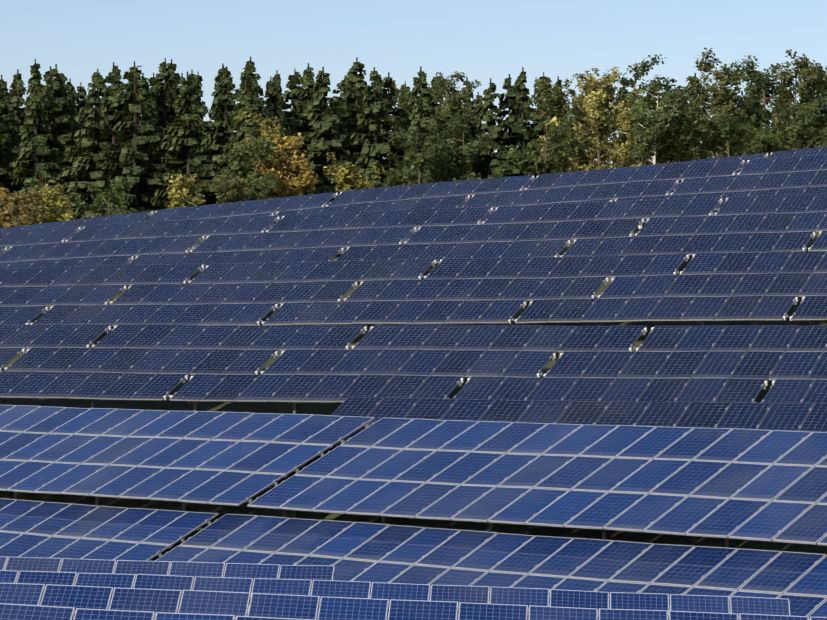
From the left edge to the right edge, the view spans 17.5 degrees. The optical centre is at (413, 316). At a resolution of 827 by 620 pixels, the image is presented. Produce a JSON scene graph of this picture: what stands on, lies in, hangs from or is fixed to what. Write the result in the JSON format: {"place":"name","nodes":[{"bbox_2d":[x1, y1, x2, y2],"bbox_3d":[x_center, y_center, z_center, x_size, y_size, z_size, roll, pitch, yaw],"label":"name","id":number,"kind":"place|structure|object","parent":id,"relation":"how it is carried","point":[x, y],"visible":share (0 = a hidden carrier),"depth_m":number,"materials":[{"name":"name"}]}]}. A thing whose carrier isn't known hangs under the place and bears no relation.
{"place":"outdoors","nodes":[
{"label":"outdoors","id":0,"kind":"place"},
{"bbox_2d":[0,229,826,590],"bbox_3d":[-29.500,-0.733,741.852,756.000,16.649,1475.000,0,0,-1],"label":"ground","id":1,"kind":"structure","parent":0,"point":[402,521],"depth_m":68.73,"materials":[{"name":"green plant"}]},
{"bbox_2d":[0,93,9,185],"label":"spruce tree","id":2,"kind":"object","parent":1,"relation":"on","point":[3,157],"visible":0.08,"depth_m":276.13,"materials":[{"name":"green plant"}]},
{"bbox_2d":[0,85,21,193],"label":"spruce tree","id":3,"kind":"object","parent":1,"relation":"on","point":[5,148],"visible":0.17,"depth_m":276.55,"materials":[{"name":"green plant"}]},
{"bbox_2d":[0,187,21,227],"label":"bush","id":4,"kind":"object","parent":1,"relation":"on","point":[3,194],"visible":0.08,"depth_m":239.09,"materials":[{"name":"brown plant"}]},
{"bbox_2d":[0,75,21,188],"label":"spruce tree","id":5,"kind":"object","parent":1,"relation":"on","point":[16,150],"visible":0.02,"depth_m":303.67,"materials":[{"name":"green plant"}]},
{"bbox_2d":[0,80,27,193],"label":"spruce tree","id":6,"kind":"object","parent":1,"relation":"on","point":[6,113],"visible":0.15,"depth_m":285.46,"materials":[{"name":"green plant"}]},
{"bbox_2d":[8,69,30,176],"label":"spruce tree","id":7,"kind":"object","parent":1,"relation":"on","point":[17,99],"visible":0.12,"depth_m":311.01,"materials":[{"name":"green plant"}]},
{"bbox_2d":[0,189,44,227],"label":"bush","id":8,"kind":"object","parent":1,"relation":"on","point":[17,200],"visible":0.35,"depth_m":230.52,"materials":[{"name":"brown plant"}]},
{"bbox_2d":[24,74,46,130],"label":"spruce tree","id":9,"kind":"object","parent":1,"relation":"on","point":[33,101],"depth_m":324.99,"materials":[{"name":"green plant"}]},
{"bbox_2d":[6,59,73,217],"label":"spruce tree","id":10,"kind":"object","parent":1,"relation":"on","point":[23,164],"visible":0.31,"depth_m":273.44,"materials":[{"name":"green plant"}]},
{"bbox_2d":[2,179,79,225],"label":"bush","id":11,"kind":"object","parent":1,"relation":"on","point":[37,187],"visible":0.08,"depth_m":238.18,"materials":[{"name":"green plant"}]},
{"bbox_2d":[20,66,72,158],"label":"spruce tree","id":12,"kind":"object","parent":1,"relation":"on","point":[46,76],"depth_m":297.12,"materials":[{"name":"green plant"}]},
{"bbox_2d":[33,183,75,223],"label":"bush","id":13,"kind":"object","parent":1,"relation":"on","point":[58,203],"visible":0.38,"depth_m":233.75,"materials":[{"name":"yellow plant"}]},
{"bbox_2d":[29,64,89,212],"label":"spruce tree","id":14,"kind":"object","parent":1,"relation":"on","point":[61,127],"visible":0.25,"depth_m":275.89,"materials":[{"name":"green plant"}]},
{"bbox_2d":[41,76,85,203],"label":"spruce tree","id":15,"kind":"object","parent":1,"relation":"on","point":[67,104],"visible":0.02,"depth_m":285.94,"materials":[{"name":"green plant"}]},
{"bbox_2d":[66,78,76,145],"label":"spruce tree","id":16,"kind":"object","parent":1,"relation":"on","point":[73,90],"depth_m":333.90,"materials":[{"name":"green plant"}]},
{"bbox_2d":[71,82,95,203],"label":"spruce tree","id":17,"kind":"object","parent":1,"relation":"on","point":[81,93],"visible":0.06,"depth_m":300.53,"materials":[{"name":"green plant"}]},
{"bbox_2d":[62,86,115,219],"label":"spruce tree","id":18,"kind":"object","parent":1,"relation":"on","point":[91,137],"visible":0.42,"depth_m":272.81,"materials":[{"name":"green plant"}]},
{"bbox_2d":[82,69,110,148],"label":"spruce tree","id":19,"kind":"object","parent":1,"relation":"on","point":[97,80],"visible":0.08,"depth_m":307.16,"materials":[{"name":"green plant"}]},
{"bbox_2d":[80,62,127,212],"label":"spruce tree","id":20,"kind":"object","parent":1,"relation":"on","point":[113,89],"visible":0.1,"depth_m":279.33,"materials":[{"name":"green plant"}]},
{"bbox_2d":[76,177,147,221],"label":"bush","id":21,"kind":"object","parent":1,"relation":"on","point":[111,208],"visible":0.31,"depth_m":243.56,"materials":[{"name":"green plant"}]},
{"bbox_2d":[109,69,127,133],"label":"spruce tree","id":22,"kind":"object","parent":1,"relation":"on","point":[120,76],"depth_m":339.51,"materials":[{"name":"green plant"}]},
{"bbox_2d":[115,77,153,153],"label":"spruce tree","id":23,"kind":"object","parent":1,"relation":"on","point":[131,83],"visible":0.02,"depth_m":296.48,"materials":[{"name":"green plant"}]},
{"bbox_2d":[87,61,186,221],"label":"spruce tree","id":24,"kind":"object","parent":1,"relation":"on","point":[129,156],"visible":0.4,"depth_m":271.61,"materials":[{"name":"green plant"}]},
{"bbox_2d":[115,73,170,217],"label":"spruce tree","id":25,"kind":"object","parent":1,"relation":"on","point":[145,204],"visible":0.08,"depth_m":276.87,"materials":[{"name":"green plant"}]},
{"bbox_2d":[149,73,160,111],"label":"spruce tree","id":26,"kind":"object","parent":1,"relation":"on","point":[153,80],"depth_m":301.19,"materials":[{"name":"green plant"}]},
{"bbox_2d":[0,603,311,619],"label":"pv row","id":27,"kind":"object","parent":1,"relation":"on","point":[20,612],"visible":1,"depth_m":33.91,"materials":[{"name":"glass"}]},
{"bbox_2d":[0,556,334,606],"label":"pv row","id":28,"kind":"object","parent":1,"relation":"on","point":[243,570],"visible":0.19,"depth_m":49.78,"materials":[{"name":"glass"}]},
{"bbox_2d":[138,58,200,206],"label":"spruce tree","id":29,"kind":"object","parent":1,"relation":"on","point":[160,97],"visible":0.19,"depth_m":279.86,"materials":[{"name":"green plant"}]},
{"bbox_2d":[160,59,181,135],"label":"spruce tree","id":30,"kind":"object","parent":1,"relation":"on","point":[172,66],"depth_m":311.59,"materials":[{"name":"green plant"}]},
{"bbox_2d":[149,71,219,209],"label":"spruce tree","id":31,"kind":"object","parent":1,"relation":"on","point":[179,155],"visible":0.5,"depth_m":271.24,"materials":[{"name":"green plant"}]},
{"bbox_2d":[166,173,209,208],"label":"bush","id":32,"kind":"object","parent":1,"relation":"on","point":[179,199],"visible":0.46,"depth_m":248.15,"materials":[{"name":"yellow plant"}]},
{"bbox_2d":[178,73,204,195],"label":"spruce tree","id":33,"kind":"object","parent":1,"relation":"on","point":[182,78],"depth_m":325.42,"materials":[{"name":"green plant"}]},
{"bbox_2d":[179,69,209,198],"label":"spruce tree","id":34,"kind":"object","parent":1,"relation":"on","point":[199,95],"visible":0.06,"depth_m":307.65,"materials":[{"name":"green plant"}]},
{"bbox_2d":[195,71,211,134],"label":"spruce tree","id":35,"kind":"object","parent":1,"relation":"on","point":[198,78],"visible":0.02,"depth_m":343.07,"materials":[{"name":"green plant"}]},
{"bbox_2d":[199,63,232,204],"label":"spruce tree","id":36,"kind":"object","parent":1,"relation":"on","point":[216,85],"visible":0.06,"depth_m":304.48,"materials":[{"name":"green plant"}]},
{"bbox_2d":[195,66,242,205],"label":"spruce tree","id":37,"kind":"object","parent":1,"relation":"on","point":[212,147],"visible":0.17,"depth_m":272.60,"materials":[{"name":"green plant"}]},
{"bbox_2d":[208,92,232,125],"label":"spruce tree","id":38,"kind":"object","parent":1,"relation":"on","point":[211,118],"depth_m":339.61,"materials":[{"name":"green plant"}]},
{"bbox_2d":[211,169,245,203],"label":"bush","id":39,"kind":"object","parent":1,"relation":"on","point":[230,185],"visible":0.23,"depth_m":250.34,"materials":[{"name":"green plant"}]},
{"bbox_2d":[214,68,265,197],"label":"spruce tree","id":40,"kind":"object","parent":1,"relation":"on","point":[237,92],"depth_m":300.69,"materials":[{"name":"green plant"}]},
{"bbox_2d":[221,67,259,197],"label":"spruce tree","id":41,"kind":"object","parent":1,"relation":"on","point":[246,95],"visible":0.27,"depth_m":267.41,"materials":[{"name":"green plant"}]},
{"bbox_2d":[215,57,273,200],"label":"spruce tree","id":42,"kind":"object","parent":1,"relation":"on","point":[249,65],"visible":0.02,"depth_m":272.74,"materials":[{"name":"green plant"}]},
{"bbox_2d":[217,133,289,200],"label":"birch tree","id":43,"kind":"object","parent":1,"relation":"on","point":[260,188],"visible":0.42,"depth_m":254.65,"materials":[{"name":"green plant"}]},
{"bbox_2d":[231,105,306,197],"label":"birch tree","id":44,"kind":"object","parent":1,"relation":"on","point":[276,131],"visible":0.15,"depth_m":261.22,"materials":[{"name":"green plant"}]},
{"bbox_2d":[124,232,415,264],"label":"hill row","id":45,"kind":"object","parent":1,"relation":"on","point":[410,235],"depth_m":120.76,"materials":[{"name":"metal"}]},
{"bbox_2d":[263,77,282,139],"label":"spruce tree","id":46,"kind":"object","parent":1,"relation":"on","point":[276,86],"visible":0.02,"depth_m":303.03,"materials":[{"name":"green plant"}]},
{"bbox_2d":[255,76,296,185],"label":"spruce tree","id":47,"kind":"object","parent":1,"relation":"on","point":[272,103],"visible":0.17,"depth_m":271.06,"materials":[{"name":"green plant"}]},
{"bbox_2d":[274,70,287,119],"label":"spruce tree","id":48,"kind":"object","parent":1,"relation":"on","point":[277,78],"visible":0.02,"depth_m":343.64,"materials":[{"name":"green plant"}]},
{"bbox_2d":[253,132,318,198],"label":"birch tree","id":49,"kind":"object","parent":1,"relation":"on","point":[284,189],"visible":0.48,"depth_m":256.55,"materials":[{"name":"yellow plant"}]},
{"bbox_2d":[278,68,312,147],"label":"spruce tree","id":50,"kind":"object","parent":1,"relation":"on","point":[292,83],"visible":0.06,"depth_m":279.68,"materials":[{"name":"green plant"}]},
{"bbox_2d":[285,63,340,199],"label":"spruce tree","id":51,"kind":"object","parent":1,"relation":"on","point":[299,125],"visible":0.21,"depth_m":275.47,"materials":[{"name":"green plant"}]},
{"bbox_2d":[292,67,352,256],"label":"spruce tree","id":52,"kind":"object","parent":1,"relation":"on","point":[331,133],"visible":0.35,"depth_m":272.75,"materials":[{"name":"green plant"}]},
{"bbox_2d":[328,75,351,117],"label":"spruce tree","id":53,"kind":"object","parent":1,"relation":"on","point":[335,91],"visible":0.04,"depth_m":339.94,"materials":[{"name":"green plant"}]},
{"bbox_2d":[334,69,364,140],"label":"spruce tree","id":54,"kind":"object","parent":1,"relation":"on","point":[346,80],"depth_m":309.64,"materials":[{"name":"green plant"}]},
{"bbox_2d":[342,88,362,151],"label":"spruce tree","id":55,"kind":"object","parent":1,"relation":"on","point":[351,143],"depth_m":286.16,"materials":[{"name":"green plant"}]},
{"bbox_2d":[323,152,384,191],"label":"birch tree","id":56,"kind":"object","parent":1,"relation":"on","point":[345,180],"visible":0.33,"depth_m":255.06,"materials":[{"name":"yellow plant"}]},
{"bbox_2d":[335,57,377,178],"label":"spruce tree","id":57,"kind":"object","parent":1,"relation":"on","point":[358,83],"visible":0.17,"depth_m":278.70,"materials":[{"name":"green plant"}]},
{"bbox_2d":[338,67,402,254],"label":"spruce tree","id":58,"kind":"object","parent":1,"relation":"on","point":[369,156],"visible":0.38,"depth_m":273.07,"materials":[{"name":"green plant"}]},
{"bbox_2d":[368,72,413,187],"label":"spruce tree","id":59,"kind":"object","parent":1,"relation":"on","point":[392,96],"visible":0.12,"depth_m":275.68,"materials":[{"name":"green plant"}]},
{"bbox_2d":[0,570,789,619],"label":"solar panels","id":60,"kind":"object","parent":1,"relation":"on","point":[566,598],"visible":0.31,"depth_m":45.94,"materials":[{"name":"glass"}]},
{"bbox_2d":[391,81,415,128],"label":"spruce tree","id":61,"kind":"object","parent":1,"relation":"on","point":[405,86],"depth_m":335.66,"materials":[{"name":"green plant"}]},
{"bbox_2d":[0,405,826,553],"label":"solar panels","id":62,"kind":"object","parent":1,"relation":"on","point":[753,484],"visible":0.98,"depth_m":60.94,"materials":[{"name":"glass"}]},
{"bbox_2d":[0,324,826,413],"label":"solar panels","id":63,"kind":"object","parent":1,"relation":"on","point":[715,363],"visible":0.9,"depth_m":73.25,"materials":[{"name":"glass"}]},
{"bbox_2d":[0,251,826,325],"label":"solar panels","id":64,"kind":"object","parent":1,"relation":"on","point":[701,288],"visible":1,"depth_m":82.82,"materials":[{"name":"glass"}]},
{"bbox_2d":[0,498,826,619],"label":"solar panels","id":65,"kind":"object","parent":1,"relation":"on","point":[368,552],"visible":0.6,"depth_m":57.34,"materials":[{"name":"glass"}]},
{"bbox_2d":[0,194,826,280],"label":"solar panels","id":66,"kind":"object","parent":1,"relation":"on","point":[760,224],"visible":0.85,"depth_m":92.57,"materials":[{"name":"glass"}]},
{"bbox_2d":[0,154,826,255],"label":"solar panels","id":67,"kind":"object","parent":1,"relation":"on","point":[799,175],"visible":0.44,"depth_m":101.36,"materials":[{"name":"glass"}]},
{"bbox_2d":[0,583,826,619],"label":"solar panels","id":68,"kind":"object","parent":1,"relation":"on","point":[231,603],"visible":0.71,"depth_m":39.28,"materials":[{"name":"glass"}]},
{"bbox_2d":[371,126,460,186],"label":"beech tree","id":69,"kind":"object","parent":1,"relation":"on","point":[410,176],"visible":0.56,"depth_m":255.13,"materials":[{"name":"green plant"}]},
{"bbox_2d":[399,66,437,183],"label":"spruce tree","id":70,"kind":"object","parent":1,"relation":"on","point":[424,114],"visible":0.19,"depth_m":274.16,"materials":[{"name":"green plant"}]},
{"bbox_2d":[384,72,476,179],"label":"beech tree","id":71,"kind":"object","parent":1,"relation":"on","point":[442,121],"visible":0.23,"depth_m":283.71,"materials":[{"name":"green plant"}]},
{"bbox_2d":[405,73,464,169],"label":"spruce tree","id":72,"kind":"object","parent":1,"relation":"on","point":[436,104],"depth_m":304.41,"materials":[{"name":"green plant"}]},
{"bbox_2d":[400,71,482,177],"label":"beech tree","id":73,"kind":"object","parent":1,"relation":"on","point":[449,105],"visible":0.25,"depth_m":290.85,"materials":[{"name":"green plant"}]},
{"bbox_2d":[415,118,505,182],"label":"beech tree","id":74,"kind":"object","parent":1,"relation":"on","point":[453,164],"visible":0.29,"depth_m":259.23,"materials":[{"name":"green plant"}]},
{"bbox_2d":[457,77,485,178],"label":"spruce tree","id":75,"kind":"object","parent":1,"relation":"on","point":[466,105],"visible":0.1,"depth_m":299.29,"materials":[{"name":"green plant"}]},
{"bbox_2d":[127,146,826,262],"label":"solar panels","id":76,"kind":"object","parent":1,"relation":"on","point":[807,151],"visible":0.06,"depth_m":108.46,"materials":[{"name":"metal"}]},
{"bbox_2d":[472,92,494,178],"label":"spruce tree","id":77,"kind":"object","parent":1,"relation":"on","point":[476,101],"visible":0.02,"depth_m":329.07,"materials":[{"name":"green plant"}]},
{"bbox_2d":[462,78,514,178],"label":"spruce tree","id":78,"kind":"object","parent":1,"relation":"on","point":[489,117],"visible":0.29,"depth_m":283.03,"materials":[{"name":"green plant"}]},
{"bbox_2d":[484,74,532,176],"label":"spruce tree","id":79,"kind":"object","parent":1,"relation":"on","point":[509,101],"visible":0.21,"depth_m":285.13,"materials":[{"name":"green plant"}]},
{"bbox_2d":[507,67,533,174],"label":"spruce tree","id":80,"kind":"object","parent":1,"relation":"on","point":[523,96],"visible":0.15,"depth_m":299.62,"materials":[{"name":"green plant"}]},
{"bbox_2d":[342,210,717,253],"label":"hill row","id":81,"kind":"object","parent":1,"relation":"on","point":[714,211],"depth_m":125.34,"materials":[{"name":"metal"}]},
{"bbox_2d":[497,113,584,177],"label":"beech tree","id":82,"kind":"object","parent":1,"relation":"on","point":[534,162],"visible":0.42,"depth_m":259.92,"materials":[{"name":"green plant"}]},
{"bbox_2d":[520,72,562,177],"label":"spruce tree","id":83,"kind":"object","parent":1,"relation":"on","point":[536,128],"visible":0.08,"depth_m":295.49,"materials":[{"name":"green plant"}]},
{"bbox_2d":[268,397,826,533],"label":"solar panels","id":84,"kind":"object","parent":1,"relation":"on","point":[808,417],"visible":0.17,"depth_m":65.15,"materials":[{"name":"glass"}]},
{"bbox_2d":[549,76,566,150],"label":"spruce tree","id":85,"kind":"object","parent":1,"relation":"on","point":[558,82],"depth_m":333.72,"materials":[{"name":"green plant"}]},
{"bbox_2d":[528,70,617,172],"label":"beech tree","id":86,"kind":"object","parent":1,"relation":"on","point":[557,108],"visible":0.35,"depth_m":282.09,"materials":[{"name":"green plant"}]},
{"bbox_2d":[573,73,616,168],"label":"spruce tree","id":87,"kind":"object","parent":1,"relation":"on","point":[601,138],"depth_m":331.93,"materials":[{"name":"green plant"}]},
{"bbox_2d":[536,66,659,171],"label":"birch tree","id":88,"kind":"object","parent":1,"relation":"on","point":[598,96],"visible":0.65,"depth_m":273.91,"materials":[{"name":"yellow plant"}]},
{"bbox_2d":[608,86,628,167],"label":"spruce tree","id":89,"kind":"object","parent":1,"relation":"on","point":[623,90],"depth_m":327.40,"materials":[{"name":"green plant"}]},
{"bbox_2d":[598,97,666,228],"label":"birch tree","id":90,"kind":"object","parent":1,"relation":"on","point":[634,161],"visible":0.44,"depth_m":264.85,"materials":[{"name":"yellow plant"}]},
{"bbox_2d":[607,54,676,167],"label":"tree","id":91,"kind":"object","parent":1,"relation":"on","point":[625,82],"visible":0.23,"depth_m":296.20,"materials":[{"name":"green plant"}]},
{"bbox_2d":[625,74,693,164],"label":"birch tree","id":92,"kind":"object","parent":1,"relation":"on","point":[657,130],"visible":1,"depth_m":261.00,"materials":[{"name":"green plant"}]},
{"bbox_2d":[644,87,710,163],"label":"birch tree","id":93,"kind":"object","parent":1,"relation":"on","point":[690,120],"visible":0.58,"depth_m":262.99,"materials":[{"name":"green plant"}]},
{"bbox_2d":[645,85,714,162],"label":"beech tree","id":94,"kind":"object","parent":1,"relation":"on","point":[686,91],"visible":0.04,"depth_m":299.72,"materials":[{"name":"green plant"}]},
{"bbox_2d":[678,73,712,161],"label":"spruce tree","id":95,"kind":"object","parent":1,"relation":"on","point":[686,147],"visible":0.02,"depth_m":291.84,"materials":[{"name":"green plant"}]},
{"bbox_2d":[679,47,760,158],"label":"birch tree","id":96,"kind":"object","parent":1,"relation":"on","point":[721,101],"visible":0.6,"depth_m":280.50,"materials":[{"name":"green plant"}]},
{"bbox_2d":[688,108,778,160],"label":"beech tree","id":97,"kind":"object","parent":1,"relation":"on","point":[740,148],"visible":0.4,"depth_m":266.33,"materials":[{"name":"green plant"}]},
{"bbox_2d":[709,55,786,151],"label":"beech tree","id":98,"kind":"object","parent":1,"relation":"on","point":[752,89],"visible":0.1,"depth_m":291.26,"materials":[{"name":"green plant"}]},
{"bbox_2d":[749,85,770,154],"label":"spruce tree","id":99,"kind":"object","parent":1,"relation":"on","point":[766,112],"visible":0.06,"depth_m":309.78,"materials":[{"name":"green plant"}]},
{"bbox_2d":[726,68,806,156],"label":"tree","id":100,"kind":"object","parent":1,"relation":"on","point":[759,76],"visible":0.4,"depth_m":286.33,"materials":[{"name":"green plant"}]},
{"bbox_2d":[771,80,786,150],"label":"spruce tree","id":101,"kind":"object","parent":1,"relation":"on","point":[773,125],"visible":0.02,"depth_m":336.21,"materials":[{"name":"green plant"}]},
{"bbox_2d":[751,49,826,155],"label":"beech tree","id":102,"kind":"object","parent":1,"relation":"on","point":[804,73],"visible":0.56,"depth_m":279.29,"materials":[{"name":"green plant"}]},
{"bbox_2d":[757,102,826,157],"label":"beech tree","id":103,"kind":"object","parent":1,"relation":"on","point":[803,118],"visible":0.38,"depth_m":263.62,"materials":[{"name":"green plant"}]},
{"bbox_2d":[799,79,813,103],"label":"spruce tree","id":104,"kind":"object","parent":1,"relation":"on","point":[806,96],"depth_m":305.00,"materials":[{"name":"green plant"}]},
{"bbox_2d":[809,66,826,136],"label":"spruce tree","id":105,"kind":"object","parent":1,"relation":"on","point":[822,104],"visible":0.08,"depth_m":291.31,"materials":[{"name":"green plant"}]},
{"bbox_2d":[0,0,826,166],"label":"sky","id":106,"kind":"structure","parent":0,"point":[483,40],"materials":[{"name":"blue"}]}
]}

